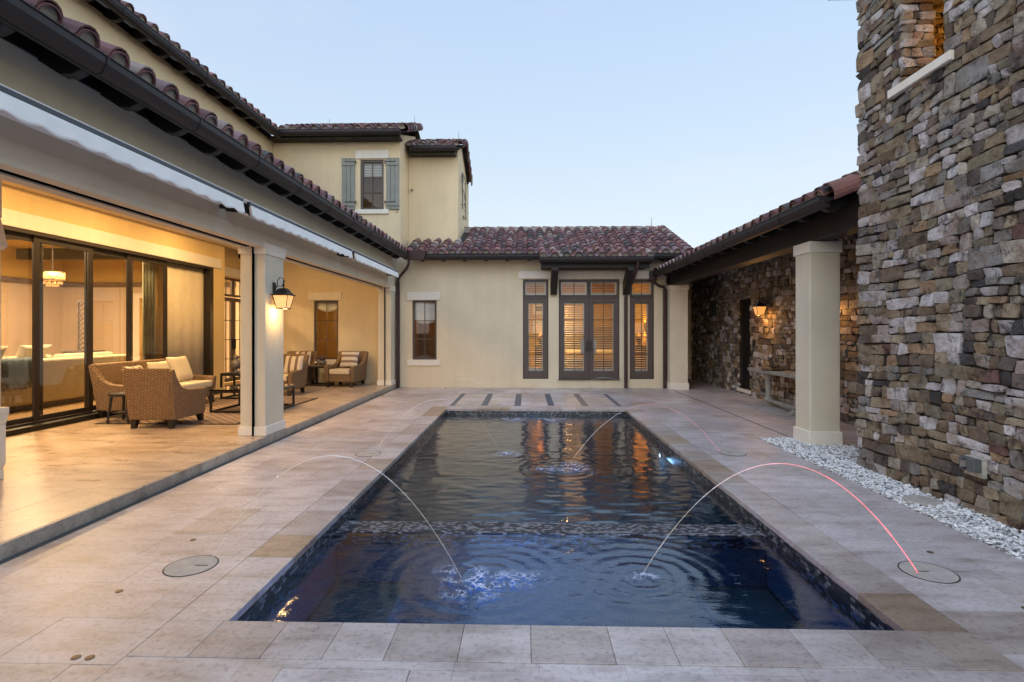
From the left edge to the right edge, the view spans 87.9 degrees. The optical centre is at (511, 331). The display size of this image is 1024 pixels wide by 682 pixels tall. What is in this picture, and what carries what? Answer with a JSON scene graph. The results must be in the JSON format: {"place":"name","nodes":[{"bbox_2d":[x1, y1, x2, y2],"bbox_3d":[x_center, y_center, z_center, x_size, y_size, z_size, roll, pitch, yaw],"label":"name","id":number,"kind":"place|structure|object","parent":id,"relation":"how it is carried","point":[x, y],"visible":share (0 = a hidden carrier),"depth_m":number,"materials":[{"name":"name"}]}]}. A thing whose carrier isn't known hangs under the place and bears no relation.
{"place":"outdoors","nodes":[
{"label":"outdoors","id":0,"kind":"place"},
{"bbox_2d":[123,0,860,247],"label":"sky","id":1,"kind":"structure","parent":0,"point":[702,119],"materials":[{"name":"blue"}]},
{"bbox_2d":[0,387,1023,681],"bbox_3d":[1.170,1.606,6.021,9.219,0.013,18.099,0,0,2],"label":"deck paving","id":2,"kind":"structure","parent":0,"point":[62,601],"depth_m":3.79,"materials":[{"name":"stone"}]},
{"bbox_2d":[70,654,80,659],"bbox_3d":[-2.137,1.599,2.603,0.042,0.007,0.042,0,0,2],"label":"deck plug","id":3,"kind":"object","parent":2,"relation":"on","point":[75,657],"visible":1,"depth_m":2.60,"materials":[{"name":"gold metal"}]},
{"bbox_2d":[84,655,94,659],"bbox_3d":[-2.067,1.599,2.601,0.042,0.007,0.042,0,0,2],"label":"deck plug","id":4,"kind":"object","parent":2,"relation":"on","point":[89,657],"visible":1,"depth_m":2.60,"materials":[{"name":"gold metal"}]},
{"bbox_2d":[0,424,314,564],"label":"slot drain","id":5,"kind":"object","parent":2,"relation":"on","point":[16,555],"visible":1,"depth_m":4.81,"materials":[{"name":"grey plastic"}]},
{"bbox_2d":[162,555,218,576],"bbox_3d":[-2.185,1.598,3.619,0.332,0.008,0.332,0,0,2],"label":"jet cover","id":6,"kind":"object","parent":2,"relation":"on","point":[189,566],"visible":1,"depth_m":3.60,"materials":[{"name":"plastic"}]},
{"bbox_2d":[0,384,395,559],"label":"patio step","id":7,"kind":"object","parent":2,"relation":"on","point":[17,544],"visible":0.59,"depth_m":5.10,"materials":[{"name":"stone"}]},
{"bbox_2d":[0,383,390,542],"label":"patio floor","id":8,"kind":"structure","parent":7,"relation":"on","point":[51,475],"depth_m":6.30,"materials":[{"name":"beige tile"}]},
{"bbox_2d":[0,179,8,479],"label":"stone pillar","id":9,"kind":"structure","parent":8,"relation":"on","point":[4,412],"depth_m":5.33,"materials":[{"name":"paint"}]},
{"bbox_2d":[88,358,215,417],"bbox_3d":[-6.703,1.024,10.101,0.927,0.927,2.227,0,0,2],"label":"loveseat","id":10,"kind":"object","parent":8,"relation":"on","point":[106,378],"visible":0.37,"depth_m":9.23,"materials":[{"name":"wicker"}]},
{"bbox_2d":[122,365,141,368],"bbox_3d":[-6.731,0.820,9.502,0.178,0.420,0.500,-22,2,-4],"label":"throw pillow","id":11,"kind":"object","parent":10,"relation":"on","point":[138,366],"visible":0.15,"depth_m":9.50,"materials":[{"name":"fabric"}]},
{"bbox_2d":[147,361,169,368],"bbox_3d":[-6.752,0.800,10.203,0.188,0.460,0.520,-20,-1,1],"label":"throw pillow","id":12,"kind":"object","parent":10,"relation":"on","point":[162,364],"visible":0.27,"depth_m":10.11,"materials":[{"name":"beige fabric"}]},
{"bbox_2d":[166,356,192,380],"bbox_3d":[-6.737,0.760,10.782,0.188,0.520,0.580,-20,-1,1],"label":"throw pillow","id":13,"kind":"object","parent":10,"relation":"on","point":[181,367],"visible":0.85,"depth_m":10.69,"materials":[{"name":"beige fabric"}]},
{"bbox_2d":[95,397,317,424],"bbox_3d":[-5.473,1.482,10.129,2.300,0.009,3.340,0,0,2],"label":"rug","id":14,"kind":"object","parent":8,"relation":"on","point":[222,418],"visible":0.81,"depth_m":9.09,"materials":[{"name":"brown fabric"}]},
{"bbox_2d":[106,391,128,422],"bbox_3d":[-6.322,1.246,8.691,0.470,0.487,0.470,0,0,2],"label":"side table","id":15,"kind":"object","parent":14,"relation":"on","point":[123,412],"visible":0.5,"depth_m":8.54,"materials":[{"name":"black metal"}]},
{"bbox_2d":[121,368,206,428],"bbox_3d":[-5.479,1.024,8.430,0.797,0.927,0.927,0,0,2],"label":"armchair","id":16,"kind":"object","parent":14,"relation":"on","point":[157,394],"visible":1,"depth_m":8.04,"materials":[{"name":"wicker"}]},
{"bbox_2d":[220,371,240,398],"bbox_3d":[-6.039,1.197,11.814,0.600,0.560,0.550,0,0,2],"label":"side table","id":17,"kind":"object","parent":14,"relation":"on","point":[221,382],"visible":0.38,"depth_m":11.55,"materials":[{"name":"black metal"}]},
{"bbox_2d":[230,355,240,372],"bbox_3d":[-6.110,0.716,11.766,0.230,0.400,0.227,0,0,2],"label":"urn","id":18,"kind":"object","parent":17,"relation":"on","point":[235,364],"visible":0.98,"depth_m":11.71,"materials":[{"name":"grey ceramic"}]},
{"bbox_2d":[209,384,294,412],"bbox_3d":[-4.894,1.267,10.083,1.120,0.420,1.000,0,0,2],"label":"coffee table","id":19,"kind":"object","parent":14,"relation":"on","point":[233,389],"visible":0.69,"depth_m":9.78,"materials":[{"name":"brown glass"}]},
{"bbox_2d":[283,354,308,395],"bbox_3d":[-5.388,1.024,12.586,0.817,0.927,0.927,0,0,2],"label":"armchair","id":20,"kind":"object","parent":8,"relation":"on","point":[297,378],"visible":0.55,"depth_m":12.57,"materials":[{"name":"wicker"}]},
{"bbox_2d":[283,356,303,372],"bbox_3d":[-5.215,0.800,12.693,0.460,0.440,0.168,0,-20,2],"label":"throw pillow","id":21,"kind":"object","parent":20,"relation":"on","point":[293,363],"visible":0.87,"depth_m":12.63,"materials":[{"name":"fabric"}]},
{"bbox_2d":[287,351,317,382],"bbox_3d":[-5.935,1.024,14.601,0.877,0.927,0.927,0,0,2],"label":"armchair","id":22,"kind":"object","parent":8,"relation":"on","point":[314,356],"visible":0.25,"depth_m":14.85,"materials":[{"name":"wicker"}]},
{"bbox_2d":[295,351,312,363],"bbox_3d":[-5.792,0.780,14.719,0.500,0.460,0.168,0,-18,2],"label":"throw pillow","id":23,"kind":"object","parent":22,"relation":"on","point":[309,353],"visible":0.35,"depth_m":14.71,"materials":[{"name":"fabric"}]},
{"bbox_2d":[309,364,334,385],"bbox_3d":[-5.215,1.208,14.593,0.520,0.560,0.460,0,0,2],"label":"end table","id":24,"kind":"object","parent":8,"relation":"on","point":[316,367],"visible":0.59,"depth_m":14.37,"materials":[{"name":"brown wood"}]},
{"bbox_2d":[316,356,326,364],"bbox_3d":[-5.217,0.772,14.547,0.309,0.311,0.345,0,0,-15],"label":"planter","id":25,"kind":"object","parent":24,"relation":"on","point":[322,361],"visible":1,"depth_m":14.50,"materials":[{"name":"grey ceramic"}]},
{"bbox_2d":[324,351,368,386],"bbox_3d":[-4.515,1.024,14.503,0.877,0.927,0.927,0,0,9],"label":"armchair","id":26,"kind":"object","parent":8,"relation":"on","point":[336,372],"visible":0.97,"depth_m":14.15,"materials":[{"name":"wicker"}]},
{"bbox_2d":[340,351,359,366],"bbox_3d":[-4.474,0.780,14.624,0.520,0.460,0.168,0,-18,9],"label":"throw pillow","id":27,"kind":"object","parent":26,"relation":"on","point":[349,359],"visible":0.95,"depth_m":14.55,"materials":[{"name":"fabric"}]},
{"bbox_2d":[0,0,426,436],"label":"patio wing","id":28,"kind":"structure","parent":7,"relation":"on","point":[51,55],"depth_m":7.65,"materials":[{"name":"beige paint"}]},
{"bbox_2d":[4,230,42,425],"bbox_3d":[-7.347,-0.030,7.397,0.035,2.860,1.777,0,0,2],"label":"sliding door","id":29,"kind":"structure","parent":28,"relation":"in","point":[8,234],"depth_m":8.23,"materials":[{"name":"brown metal"}]},
{"bbox_2d":[43,246,65,286],"bbox_3d":[-9.609,-1.425,11.108,0.442,0.990,0.442,0,0,2],"label":"chandelier","id":30,"kind":"object","parent":28,"relation":"hanging from","point":[58,277],"visible":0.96,"depth_m":11.02,"materials":[{"name":"brown"}]},
{"bbox_2d":[32,236,92,420],"bbox_3d":[-7.287,-0.030,8.650,0.035,2.860,1.112,0,0,2],"label":"sliding door","id":31,"kind":"structure","parent":28,"relation":"in","point":[36,240],"depth_m":8.19,"materials":[{"name":"brown metal"}]},
{"bbox_2d":[1,352,125,411],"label":"sofa","id":32,"kind":"object","parent":28,"relation":"on","point":[63,378],"visible":0.57,"depth_m":10.05,"materials":[{"name":"fabric"}]},
{"bbox_2d":[1,346,7,358],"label":"throw pillow","id":33,"kind":"object","parent":32,"relation":"on","point":[3,349],"visible":0.72,"depth_m":9.16,"materials":[{"name":"beige fabric"}]},
{"bbox_2d":[1,357,31,391],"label":"throw blanket","id":34,"kind":"object","parent":32,"relation":"on","point":[16,371],"visible":0.76,"depth_m":9.13,"materials":[{"name":"grey fabric"}]},
{"bbox_2d":[15,345,51,357],"bbox_3d":[-8.892,0.430,9.839,0.168,0.400,0.550,31,6,10],"label":"throw pillow","id":35,"kind":"object","parent":32,"relation":"on","point":[25,350],"visible":0.39,"depth_m":9.68,"materials":[{"name":"beige fabric"}]},
{"bbox_2d":[60,350,104,353],"bbox_3d":[-11.429,0.960,14.158,0.900,0.900,0.400,0,0,2],"label":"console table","id":36,"kind":"object","parent":28,"relation":"on","point":[70,351],"visible":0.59,"depth_m":13.97,"materials":[{"name":"wood"}]},
{"bbox_2d":[77,300,83,349],"bbox_3d":[-11.429,-0.148,14.158,0.300,1.345,0.050,0,0,2],"label":"lattice screen","id":37,"kind":"object","parent":36,"relation":"on","point":[78,324],"visible":0.66,"depth_m":14.15,"materials":[{"name":"beige wood"}]},
{"bbox_2d":[84,248,132,409],"bbox_3d":[-7.303,-0.030,9.648,0.035,2.860,1.093,0,0,2],"label":"sliding door","id":38,"kind":"structure","parent":28,"relation":"in","point":[95,250],"depth_m":9.11,"materials":[{"name":"brown metal"}]},
{"bbox_2d":[0,83,244,213],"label":"awning","id":39,"kind":"object","parent":28,"relation":"attached to","point":[19,107],"visible":1,"depth_m":4.31,"materials":[{"name":"white fabric"}]},
{"bbox_2d":[139,298,141,359],"bbox_3d":[-10.630,0.200,16.070,1.305,2.400,0.086,0,0,2],"label":"curtain","id":40,"kind":"object","parent":28,"relation":"hanging from","point":[140,328],"visible":0.02,"depth_m":16.10,"materials":[{"name":"beige fabric"}]},
{"bbox_2d":[126,254,166,360],"bbox_3d":[-7.252,-0.030,10.577,0.035,2.860,1.119,0,0,2],"label":"sliding door","id":41,"kind":"structure","parent":28,"relation":"in","point":[129,257],"depth_m":10.14,"materials":[{"name":"brown metal"}]},
{"bbox_2d":[142,262,154,359],"bbox_3d":[-7.514,-0.275,10.996,0.087,3.350,0.385,0,0,2],"label":"curtain","id":42,"kind":"object","parent":28,"relation":"hanging from","point":[148,311],"visible":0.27,"depth_m":10.99,"materials":[{"name":"grey fabric"}]},
{"bbox_2d":[155,264,162,358],"bbox_3d":[-7.545,-0.275,11.347,0.087,3.350,0.326,0,0,2],"label":"curtain","id":43,"kind":"object","parent":28,"relation":"hanging from","point":[158,311],"visible":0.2,"depth_m":11.34,"materials":[{"name":"brown fabric"}]},
{"bbox_2d":[167,262,202,374],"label":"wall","id":44,"kind":"structure","parent":28,"relation":"hanging from","point":[184,310],"depth_m":11.87,"materials":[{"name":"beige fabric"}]},
{"bbox_2d":[225,297,232,381],"bbox_3d":[-7.619,0.230,14.114,0.060,2.260,0.675,0,0,2],"label":"french door","id":45,"kind":"structure","parent":28,"relation":"in","point":[230,300],"depth_m":14.35,"materials":[{"name":"beige paint"}]},
{"bbox_2d":[233,298,240,380],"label":"french door","id":46,"kind":"structure","parent":28,"relation":"in","point":[234,299],"depth_m":14.59,"materials":[{"name":"beige paint"}]},
{"bbox_2d":[2,0,472,249],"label":"storey","id":47,"kind":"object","parent":28,"relation":"on","point":[401,182],"visible":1,"depth_m":15.09,"materials":[{"name":"beige paint"}]},
{"bbox_2d":[355,150,388,213],"bbox_3d":[-3.974,-4.232,15.168,0.950,1.805,0.205,0,0,2],"label":"window","id":48,"kind":"structure","parent":47,"relation":"in","point":[359,154],"depth_m":15.13,"materials":[{"name":"beige paint"}]},
{"bbox_2d":[461,172,465,219],"bbox_3d":[-1.564,-4.300,17.223,0.080,1.440,1.151,0,0,2],"label":"wall ornament","id":49,"kind":"object","parent":47,"relation":"attached to","point":[464,195],"depth_m":17.15,"materials":[{"name":"black metal"}]},
{"bbox_2d":[271,277,295,308],"bbox_3d":[-3.359,-0.557,7.792,0.271,0.466,0.258,0,0,2],"label":"wall lantern","id":50,"kind":"object","parent":28,"relation":"attached to","point":[283,297],"depth_m":7.72,"materials":[{"name":"black metal"}]},
{"bbox_2d":[226,197,352,257],"bbox_3d":[-3.311,-1.547,8.471,0.331,0.305,3.864,0,0,2],"label":"awning","id":51,"kind":"object","parent":28,"relation":"attached to","point":[254,211],"visible":0.98,"depth_m":7.73,"materials":[{"name":"white fabric"}]},
{"bbox_2d":[340,248,398,276],"bbox_3d":[-3.209,-1.547,12.329,0.331,0.305,3.624,0,0,2],"label":"awning","id":52,"kind":"object","parent":28,"relation":"attached to","point":[371,262],"visible":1,"depth_m":11.86,"materials":[{"name":"white fabric"}]},
{"bbox_2d":[355,451,380,456],"bbox_3d":[-1.877,1.598,6.922,0.332,0.008,0.332,0,0,2],"label":"jet cover","id":53,"kind":"object","parent":2,"relation":"on","point":[367,453],"visible":1,"depth_m":6.92,"materials":[{"name":"plastic"}]},
{"bbox_2d":[236,225,693,387],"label":"wing","id":54,"kind":"structure","parent":2,"relation":"on","point":[485,289],"depth_m":15.04,"materials":[{"name":"beige paint"}]},
{"bbox_2d":[308,292,341,363],"bbox_3d":[-5.324,-0.062,15.179,0.948,2.085,0.135,0,0,2],"label":"window","id":55,"kind":"structure","parent":54,"relation":"in","point":[321,297],"depth_m":15.12,"materials":[{"name":"beige paint"}]},
{"bbox_2d":[317,302,336,311],"bbox_3d":[-5.296,-0.705,15.306,0.642,0.310,0.047,0,0,2],"label":"roman shade","id":56,"kind":"object","parent":54,"relation":"attached to","point":[331,306],"visible":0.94,"depth_m":15.30,"materials":[{"name":"white fabric"}]},
{"bbox_2d":[407,292,439,365],"bbox_3d":[-2.506,-0.062,15.104,0.941,2.085,0.135,0,0,2],"label":"window","id":57,"kind":"structure","parent":54,"relation":"in","point":[424,297],"depth_m":15.05,"materials":[{"name":"beige paint"}]},
{"bbox_2d":[415,302,434,323],"bbox_3d":[-2.477,-0.530,15.231,0.641,0.660,0.047,0,0,2],"label":"roman shade","id":58,"kind":"object","parent":54,"relation":"attached to","point":[429,310],"visible":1,"depth_m":15.23,"materials":[{"name":"white fabric"}]},
{"bbox_2d":[533,304,541,314],"bbox_3d":[1.037,-0.850,20.251,0.500,0.450,0.038,0,0,2],"label":"picture frame","id":59,"kind":"object","parent":54,"relation":"attached to","point":[538,309],"visible":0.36,"depth_m":20.23,"materials":[{"name":"white paint"}]},
{"bbox_2d":[534,346,541,368],"bbox_3d":[0.869,0.905,16.183,0.380,0.910,0.440,0,0,2],"label":"nightstand","id":60,"kind":"object","parent":54,"relation":"on","point":[538,356],"visible":0.27,"depth_m":15.98,"materials":[{"name":"grey wood"}]},
{"bbox_2d":[534,323,541,345],"bbox_3d":[0.869,0.110,16.183,0.380,0.680,0.380,0,0,2],"label":"table lamp","id":61,"kind":"object","parent":60,"relation":"on","point":[539,329],"visible":0.49,"depth_m":16.07,"materials":[{"name":"grey ceramic"}]},
{"bbox_2d":[560,298,588,378],"bbox_3d":[1.756,0.207,15.028,0.825,2.263,0.228,0,0,2],"label":"french door","id":62,"kind":"structure","parent":54,"relation":"in","point":[564,373],"depth_m":15.00,"materials":[{"name":"beige paint"}]},
{"bbox_2d":[565,327,611,368],"bbox_3d":[2.808,0.560,18.207,2.050,1.400,2.150,0,0,2],"label":"bed","id":63,"kind":"object","parent":54,"relation":"in","point":[581,337],"visible":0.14,"depth_m":19.17,"materials":[{"name":"grey wood"}]},
{"bbox_2d":[589,298,617,378],"bbox_3d":[2.585,0.207,15.006,0.825,2.263,0.228,0,0,2],"label":"french door","id":64,"kind":"structure","parent":54,"relation":"in","point":[603,373],"depth_m":14.98,"materials":[{"name":"beige paint"}]},
{"bbox_2d":[635,346,645,368],"bbox_3d":[3.848,0.905,16.104,0.380,0.910,0.440,0,0,2],"label":"nightstand","id":65,"kind":"object","parent":54,"relation":"on","point":[639,362],"visible":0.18,"depth_m":15.90,"materials":[{"name":"brown wood"}]},
{"bbox_2d":[635,323,644,345],"bbox_3d":[3.848,0.110,16.104,0.380,0.680,0.380,0,0,2],"label":"table lamp","id":66,"kind":"object","parent":65,"relation":"on","point":[638,329],"visible":0.55,"depth_m":15.99,"materials":[{"name":"grey ceramic"}]},
{"bbox_2d":[450,393,620,405],"bbox_3d":[0.535,1.605,12.465,3.680,0.006,2.246,0,0,2],"label":"slate inlay","id":67,"kind":"object","parent":2,"relation":"on","point":[548,397],"visible":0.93,"depth_m":12.26,"materials":[{"name":"grey stone"}]},
{"bbox_2d":[455,394,616,405],"bbox_3d":[0.535,1.603,12.455,3.486,0.007,2.146,0,0,2],"label":"paving inlay","id":68,"kind":"object","parent":67,"relation":"on","point":[526,400],"visible":1,"depth_m":12.24,"materials":[{"name":"stone"}]},
{"bbox_2d":[269,420,853,629],"bbox_3d":[0.375,2.390,6.888,3.665,1.120,8.010,0,0,2],"label":"pool basin","id":69,"kind":"object","parent":2,"relation":"in","point":[477,493],"visible":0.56,"depth_m":8.98,"materials":[{"name":"liquid"}]},
{"bbox_2d":[336,545,765,627],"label":"pool water","id":70,"kind":"structure","parent":69,"relation":"on","point":[583,587],"depth_m":4.52,"materials":[{"name":"liquid"}]},
{"bbox_2d":[336,521,765,549],"bbox_3d":[0.316,1.781,4.643,3.649,0.118,0.260,0,0,2],"label":"spa wall ledge","id":71,"kind":"object","parent":70,"relation":"on","point":[565,535],"visible":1,"depth_m":4.54,"materials":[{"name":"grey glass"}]},
{"bbox_2d":[307,583,802,628],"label":"spa benches","id":72,"kind":"object","parent":69,"relation":"on","point":[756,608],"visible":0.17,"depth_m":4.17,"materials":[{"name":"tile"}]},
{"bbox_2d":[237,411,894,630],"bbox_3d":[0.375,1.740,6.888,3.745,0.189,8.090,0,0,2],"label":"waterline mosaic","id":73,"kind":"object","parent":69,"relation":"attached to","point":[847,607],"visible":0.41,"depth_m":4.30,"materials":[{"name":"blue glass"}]},
{"bbox_2d":[126,406,1023,670],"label":"pool coping","id":74,"kind":"object","parent":2,"relation":"on","point":[922,636],"visible":0.94,"depth_m":2.81,"materials":[{"name":"stone"}]},
{"bbox_2d":[673,390,791,437],"bbox_3d":[4.272,1.602,11.166,0.022,0.008,6.650,0,0,2],"label":"deck joint","id":75,"kind":"object","parent":2,"relation":"on","point":[740,417],"visible":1,"depth_m":9.71,"materials":[{"name":"grey stone"}]},
{"bbox_2d":[720,450,746,455],"bbox_3d":[2.895,1.598,6.956,0.332,0.008,0.332,0,0,2],"label":"jet cover","id":76,"kind":"object","parent":2,"relation":"on","point":[732,453],"visible":1,"depth_m":6.92,"materials":[{"name":"plastic"}]},
{"bbox_2d":[649,170,864,444],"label":"covered walkway","id":77,"kind":"structure","parent":2,"relation":"on","point":[793,261],"depth_m":9.35,"materials":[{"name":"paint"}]},
{"bbox_2d":[710,301,716,316],"bbox_3d":[6.035,-0.660,15.771,0.070,0.480,0.650,0,0,2],"label":"window","id":78,"kind":"structure","parent":77,"relation":"in","point":[711,302],"depth_m":16.04,"materials":[{"name":"brown metal"}]},
{"bbox_2d":[743,298,750,389],"bbox_3d":[6.024,0.320,13.455,0.070,2.300,0.680,0,0,2],"label":"tall door","id":79,"kind":"structure","parent":77,"relation":"in","point":[746,303],"depth_m":13.57,"materials":[{"name":"black metal"}]},
{"bbox_2d":[751,295,767,314],"bbox_3d":[5.647,-0.592,12.105,0.271,0.466,0.258,0,0,2],"label":"wall lantern","id":80,"kind":"object","parent":77,"relation":"attached to","point":[759,308],"depth_m":12.04,"materials":[{"name":"black metal"}]},
{"bbox_2d":[748,367,795,415],"bbox_3d":[5.466,1.205,10.709,0.489,0.790,2.300,0,0,2],"label":"console table","id":81,"kind":"object","parent":2,"relation":"on","point":[768,400],"visible":0.64,"depth_m":11.15,"materials":[{"name":"stone"}]},
{"bbox_2d":[761,346,785,370],"bbox_3d":[5.414,0.562,11.010,0.480,0.495,0.480,0,0,2],"label":"wire sculpture","id":82,"kind":"object","parent":81,"relation":"on","point":[774,369],"visible":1,"depth_m":11.00,"materials":[{"name":"black metal"}]},
{"bbox_2d":[828,0,1023,532],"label":"stone tower","id":83,"kind":"structure","parent":2,"relation":"on","point":[939,110],"depth_m":5.03,"materials":[{"name":"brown stone"}]},
{"bbox_2d":[959,455,986,478],"bbox_3d":[4.019,1.185,4.645,0.112,0.170,0.200,0,0,2],"label":"outlet box","id":84,"kind":"object","parent":83,"relation":"attached to","point":[973,465],"visible":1,"depth_m":4.59,"materials":[{"name":"grey plastic"}]},
{"bbox_2d":[897,561,960,583],"bbox_3d":[2.764,1.598,3.528,0.332,0.008,0.332,0,0,2],"label":"jet cover","id":85,"kind":"object","parent":2,"relation":"on","point":[929,572],"visible":1,"depth_m":3.51,"materials":[{"name":"plastic"}]},
{"bbox_2d":[389,415,694,495],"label":"pool water","id":86,"kind":"structure","parent":0,"point":[562,422],"depth_m":9.21,"materials":[{"name":"blue liquid"}]},
{"bbox_2d":[447,568,531,595],"bbox_3d":[-0.894,1.292,3.646,2.364,0.869,0.598,0,0,2],"label":"water jet","id":87,"kind":"object","parent":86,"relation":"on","point":[480,575],"visible":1,"depth_m":3.67,"materials":[{"name":"white liquid"}]},
{"bbox_2d":[688,379,720,387],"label":"passage paving","id":88,"kind":"structure","parent":0,"point":[693,383],"depth_m":15.62,"materials":[{"name":"stone"}]},
{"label":"gravel bed","id":89,"kind":"structure","parent":0,"visible":0},
{"bbox_2d":[759,437,1023,560],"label":"gravel","id":90,"kind":"structure","parent":89,"relation":"on","point":[1005,538],"depth_m":5.23,"materials":[{"name":"white gravel"}]},
{"bbox_2d":[903,495,943,506],"bbox_3d":[3.853,1.604,4.980,0.300,0.052,0.300,0,0,2],"label":"valve cover","id":91,"kind":"object","parent":90,"relation":"on","point":[925,501],"visible":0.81,"depth_m":4.95,"materials":[{"name":"plastic"}]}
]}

